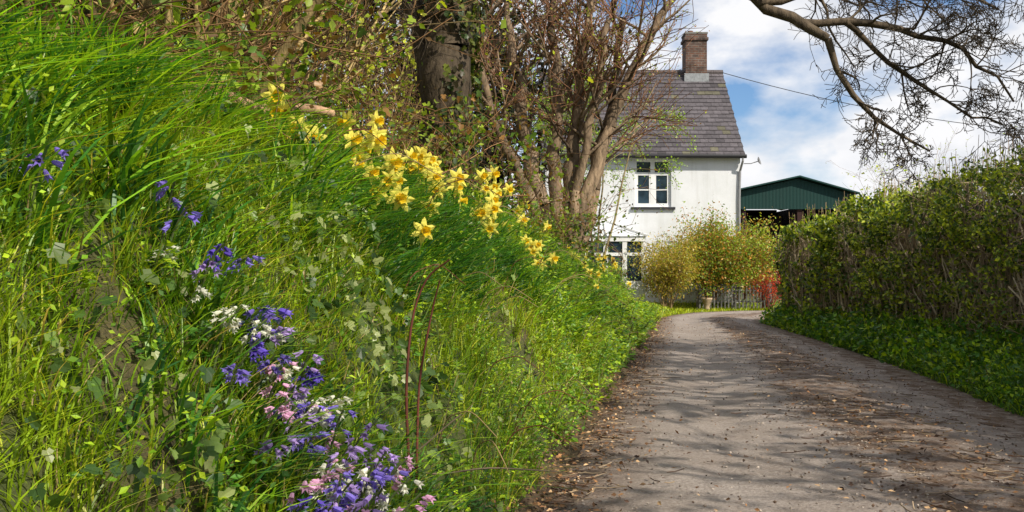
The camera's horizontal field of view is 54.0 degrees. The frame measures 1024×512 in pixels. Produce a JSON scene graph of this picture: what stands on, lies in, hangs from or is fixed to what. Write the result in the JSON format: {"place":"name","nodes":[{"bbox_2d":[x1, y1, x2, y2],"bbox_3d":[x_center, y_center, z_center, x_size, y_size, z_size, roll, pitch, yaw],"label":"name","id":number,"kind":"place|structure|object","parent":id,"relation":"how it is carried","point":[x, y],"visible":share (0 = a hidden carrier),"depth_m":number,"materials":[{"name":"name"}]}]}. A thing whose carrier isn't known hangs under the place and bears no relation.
{"place":"outdoors","nodes":[
{"label":"outdoors","id":0,"kind":"place"},
{"bbox_2d":[268,89,649,502],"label":"bramble stems","id":1,"kind":"object","parent":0,"point":[419,382],"visible":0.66,"depth_m":4.35,"materials":[{"name":"plant"}]},
{"bbox_2d":[0,10,1023,511],"bbox_3d":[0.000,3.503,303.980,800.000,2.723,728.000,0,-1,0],"label":"ground","id":2,"kind":"structure","parent":0,"point":[130,368],"depth_m":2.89,"materials":[{"name":"green plant"}]},
{"bbox_2d":[0,0,7,10],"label":"hazel shrub","id":3,"kind":"object","parent":2,"relation":"on","point":[5,2],"depth_m":4.28,"materials":[{"name":"green plant"}]},
{"bbox_2d":[0,0,32,42],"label":"hazel shrub","id":4,"kind":"object","parent":2,"relation":"on","point":[25,2],"depth_m":5.23,"materials":[{"name":"green plant"}]},
{"bbox_2d":[19,145,233,308],"bbox_3d":[-1.080,-0.033,2.791,0.243,0.472,0.766,0,-1,20],"label":"bluebell cluster","id":5,"kind":"object","parent":2,"relation":"on","point":[159,195],"visible":0.84,"depth_m":3.03,"materials":[{"name":"purple plant"}]},
{"bbox_2d":[11,0,271,43],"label":"hazel shrub","id":6,"kind":"object","parent":2,"relation":"on","point":[98,9],"visible":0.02,"depth_m":7.52,"materials":[{"name":"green plant"}]},
{"bbox_2d":[77,0,322,122],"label":"hazel shrub","id":7,"kind":"object","parent":2,"relation":"on","point":[297,28],"visible":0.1,"depth_m":5.70,"materials":[{"name":"brown plant"}]},
{"bbox_2d":[28,0,377,68],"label":"hazel shrub","id":8,"kind":"object","parent":2,"relation":"on","point":[125,9],"visible":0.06,"depth_m":6.82,"materials":[{"name":"green plant"}]},
{"bbox_2d":[147,244,269,391],"bbox_3d":[-0.874,0.200,2.927,0.367,0.469,0.191,0,-1,-21],"label":"white bluebell","id":9,"kind":"object","parent":2,"relation":"on","point":[225,311],"visible":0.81,"depth_m":2.94,"materials":[{"name":"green plant"}]},
{"bbox_2d":[59,0,405,81],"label":"hazel shrub","id":10,"kind":"object","parent":2,"relation":"on","point":[359,6],"visible":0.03,"depth_m":10.95,"materials":[{"name":"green plant"}]},
{"bbox_2d":[61,0,460,120],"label":"hazel shrub","id":11,"kind":"object","parent":2,"relation":"on","point":[300,42],"visible":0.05,"depth_m":9.06,"materials":[{"name":"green plant"}]},
{"bbox_2d":[2,46,551,511],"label":"ivy plant","id":12,"kind":"object","parent":2,"relation":"on","point":[212,446],"visible":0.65,"depth_m":3.75,"materials":[{"name":"green plant"}]},
{"bbox_2d":[65,0,532,75],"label":"hazel shrub","id":13,"kind":"object","parent":2,"relation":"on","point":[279,11],"visible":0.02,"depth_m":11.47,"materials":[{"name":"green plant"}]},
{"bbox_2d":[181,0,427,131],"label":"hazel shrub","id":14,"kind":"object","parent":2,"relation":"on","point":[299,49],"visible":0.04,"depth_m":15.33,"materials":[{"name":"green plant"}]},
{"bbox_2d":[189,255,435,511],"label":"bluebell cluster","id":15,"kind":"object","parent":2,"relation":"on","point":[384,473],"visible":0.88,"depth_m":3.12,"materials":[{"name":"purple plant"}]},
{"bbox_2d":[0,0,645,511],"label":"strap leaf plants","id":16,"kind":"object","parent":2,"relation":"on","point":[138,134],"visible":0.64,"depth_m":3.29,"materials":[{"name":"green plant"}]},
{"bbox_2d":[170,61,334,117],"bbox_3d":[-1.268,-0.823,4.977,0.300,0.285,1.055,-1,-1,40],"label":"fallen branch","id":17,"kind":"object","parent":16,"relation":"on","point":[318,108],"visible":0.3,"depth_m":5.12,"materials":[{"name":"brown wood"}]},
{"bbox_2d":[171,0,483,130],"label":"hazel shrub","id":18,"kind":"object","parent":2,"relation":"on","point":[350,63],"visible":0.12,"depth_m":17.74,"materials":[{"name":"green plant"}]},
{"bbox_2d":[0,0,669,296],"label":"bramble undergrowth","id":19,"kind":"object","parent":2,"relation":"on","point":[270,31],"visible":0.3,"depth_m":6.53,"materials":[{"name":"green plant"}]},
{"bbox_2d":[67,0,614,130],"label":"hazel shrub","id":20,"kind":"object","parent":2,"relation":"on","point":[369,72],"visible":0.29,"depth_m":11.80,"materials":[{"name":"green plant"}]},
{"bbox_2d":[65,0,640,100],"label":"hazel shrub","id":21,"kind":"object","parent":2,"relation":"on","point":[410,20],"visible":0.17,"depth_m":7.61,"materials":[{"name":"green plant"}]},
{"bbox_2d":[335,109,414,261],"bbox_3d":[-0.805,-0.399,5.760,0.510,0.954,0.553,0,-1,0],"label":"daffodil clump","id":22,"kind":"object","parent":2,"relation":"on","point":[392,169],"visible":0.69,"depth_m":5.74,"materials":[{"name":"yellow plant"}]},
{"bbox_2d":[263,0,495,162],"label":"hazel shrub","id":23,"kind":"object","parent":2,"relation":"on","point":[388,72],"visible":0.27,"depth_m":20.26,"materials":[{"name":"green plant"}]},
{"bbox_2d":[137,0,635,223],"bbox_3d":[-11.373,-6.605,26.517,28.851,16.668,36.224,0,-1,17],"label":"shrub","id":24,"kind":"object","parent":2,"relation":"on","point":[483,111],"visible":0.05,"depth_m":29.37,"materials":[{"name":"brown plant"}]},
{"bbox_2d":[285,1,562,204],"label":"hazel shrub","id":25,"kind":"object","parent":2,"relation":"on","point":[417,106],"visible":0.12,"depth_m":23.67,"materials":[{"name":"green plant"}]},
{"bbox_2d":[403,146,468,222],"bbox_3d":[-0.614,-0.405,7.200,0.519,0.743,0.726,0,-1,35],"label":"daffodil clump","id":26,"kind":"object","parent":2,"relation":"on","point":[421,153],"visible":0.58,"depth_m":7.16,"materials":[{"name":"yellow plant"}]},
{"bbox_2d":[260,82,612,310],"bbox_3d":[0.085,0.124,11.051,1.046,1.780,12.806,0,-1,11],"label":"daffodil clump","id":27,"kind":"object","parent":2,"relation":"on","point":[422,227],"visible":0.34,"depth_m":4.94,"materials":[{"name":"yellow plant"}]},
{"bbox_2d":[470,165,514,255],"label":"daffodil clump","id":28,"kind":"object","parent":2,"relation":"on","point":[492,199],"visible":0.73,"depth_m":8.88,"materials":[{"name":"yellow plant"}]},
{"bbox_2d":[0,26,1023,511],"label":"wild herb foliage","id":29,"kind":"object","parent":2,"relation":"on","point":[856,328],"visible":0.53,"depth_m":6.53,"materials":[{"name":"green plant"}]},
{"bbox_2d":[502,199,559,281],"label":"daffodil clump","id":30,"kind":"object","parent":2,"relation":"on","point":[553,257],"visible":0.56,"depth_m":10.17,"materials":[{"name":"yellow plant"}]},
{"bbox_2d":[388,0,709,276],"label":"maple tree","id":31,"kind":"object","parent":2,"relation":"on","point":[598,152],"visible":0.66,"depth_m":19.83,"materials":[{"name":"brown plant"}]},
{"bbox_2d":[547,237,631,295],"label":"daffodil clump","id":32,"kind":"object","parent":2,"relation":"on","point":[615,265],"visible":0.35,"depth_m":21.43,"materials":[{"name":"yellow plant"}]},
{"bbox_2d":[515,53,697,263],"bbox_3d":[1.953,-2.367,25.536,4.611,6.353,4.219,0,-1,-34],"label":"elder tree","id":33,"kind":"object","parent":2,"relation":"on","point":[609,154],"visible":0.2,"depth_m":25.24,"materials":[{"name":"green plant"}]},
{"bbox_2d":[605,250,637,297],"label":"box shrub","id":34,"kind":"object","parent":2,"relation":"on","point":[623,278],"visible":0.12,"depth_m":28.72,"materials":[{"name":"green plant"}]},
{"bbox_2d":[537,31,760,302],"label":"cottage","id":35,"kind":"structure","parent":2,"relation":"on","point":[711,170],"depth_m":33.04,"materials":[{"name":"white paint"}]},
{"bbox_2d":[637,162,667,202],"bbox_3d":[4.630,-2.393,33.153,1.180,1.540,0.006,0,-1,0],"label":"window glass","id":36,"kind":"structure","parent":35,"relation":"in","point":[643,196],"depth_m":33.15,"materials":[{"name":"black glass"}]},
{"bbox_2d":[635,160,670,206],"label":"window frames","id":37,"kind":"structure","parent":35,"relation":"in","point":[652,202],"depth_m":33.12,"materials":[{"name":"white wood"}]},
{"bbox_2d":[724,73,1019,129],"bbox_3d":[15.747,-2.330,36.483,17.047,8.112,0.259,0,-1,-11],"label":"power line","id":38,"kind":"object","parent":35,"relation":"attached to","point":[847,103],"visible":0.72,"depth_m":35.76,"materials":[{"name":"metal"}]},
{"bbox_2d":[621,216,707,307],"bbox_3d":[4.541,0.218,29.908,2.646,2.681,3.929,0,-1,0],"label":"forsythia shrub","id":39,"kind":"object","parent":2,"relation":"on","point":[667,271],"visible":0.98,"depth_m":29.73,"materials":[{"name":"yellow plant"}]},
{"bbox_2d":[371,0,1023,193],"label":"oak tree","id":40,"kind":"object","parent":2,"relation":"on","point":[437,64],"visible":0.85,"depth_m":13.26,"materials":[{"name":"brown plant"}]},
{"bbox_2d":[702,298,711,309],"bbox_3d":[5.900,1.446,30.435,0.330,0.360,0.330,0,-1,0],"label":"flower pot","id":41,"kind":"object","parent":2,"relation":"on","point":[706,302],"visible":0.91,"depth_m":30.34,"materials":[{"name":"ceramic"}]},
{"bbox_2d":[656,200,780,306],"bbox_3d":[6.405,-0.147,31.588,3.904,3.494,3.928,0,-1,0],"label":"barberry shrub","id":42,"kind":"object","parent":2,"relation":"on","point":[707,266],"visible":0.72,"depth_m":30.93,"materials":[{"name":"green plant"}]},
{"bbox_2d":[696,282,771,308],"bbox_3d":[6.835,1.232,30.943,2.310,0.860,0.150,0,-1,0],"label":"picket fence","id":43,"kind":"object","parent":2,"relation":"on","point":[733,301],"visible":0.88,"depth_m":30.87,"materials":[{"name":"wood"}]},
{"bbox_2d":[689,212,785,299],"bbox_3d":[7.372,-0.091,31.587,3.845,2.942,3.245,1,-1,-39],"label":"barberry shrub","id":44,"kind":"object","parent":2,"relation":"on","point":[762,241],"visible":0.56,"depth_m":30.97,"materials":[{"name":"green plant"}]},
{"bbox_2d":[742,260,796,308],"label":"red maple shrub","id":45,"kind":"object","parent":2,"relation":"on","point":[767,292],"visible":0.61,"depth_m":30.86,"materials":[{"name":"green plant"}]},
{"bbox_2d":[543,310,1023,511],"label":"lane","id":46,"kind":"structure","parent":2,"relation":"on","point":[759,491],"depth_m":7.54,"materials":[{"name":"grey asphalt"}]},
{"bbox_2d":[491,315,1023,511],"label":"leaf litter","id":47,"kind":"object","parent":46,"relation":"on","point":[584,484],"visible":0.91,"depth_m":7.38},
{"bbox_2d":[740,175,859,291],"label":"barn","id":48,"kind":"structure","parent":2,"relation":"on","point":[798,194],"depth_m":42.03,"materials":[{"name":"metal"}]},
{"bbox_2d":[773,185,890,225],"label":"hazel shrub","id":49,"kind":"object","parent":2,"relation":"on","point":[795,213],"visible":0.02,"depth_m":47.42,"materials":[{"name":"green plant"}]},
{"bbox_2d":[769,138,1023,355],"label":"hawthorn hedge","id":50,"kind":"object","parent":2,"relation":"on","point":[946,251],"visible":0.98,"depth_m":14.76,"materials":[{"name":"green plant"}]},
{"bbox_2d":[788,126,1014,222],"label":"hazel shrub","id":51,"kind":"object","parent":2,"relation":"on","point":[898,174],"visible":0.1,"depth_m":46.88,"materials":[{"name":"green plant"}]},
{"bbox_2d":[847,122,1008,214],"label":"hazel shrub","id":52,"kind":"object","parent":2,"relation":"on","point":[925,163],"visible":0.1,"depth_m":42.95,"materials":[{"name":"green plant"}]},
{"bbox_2d":[138,0,1023,217],"label":"sky","id":53,"kind":"structure","parent":0,"point":[790,133],"materials":[{"name":"blue"}]}
]}

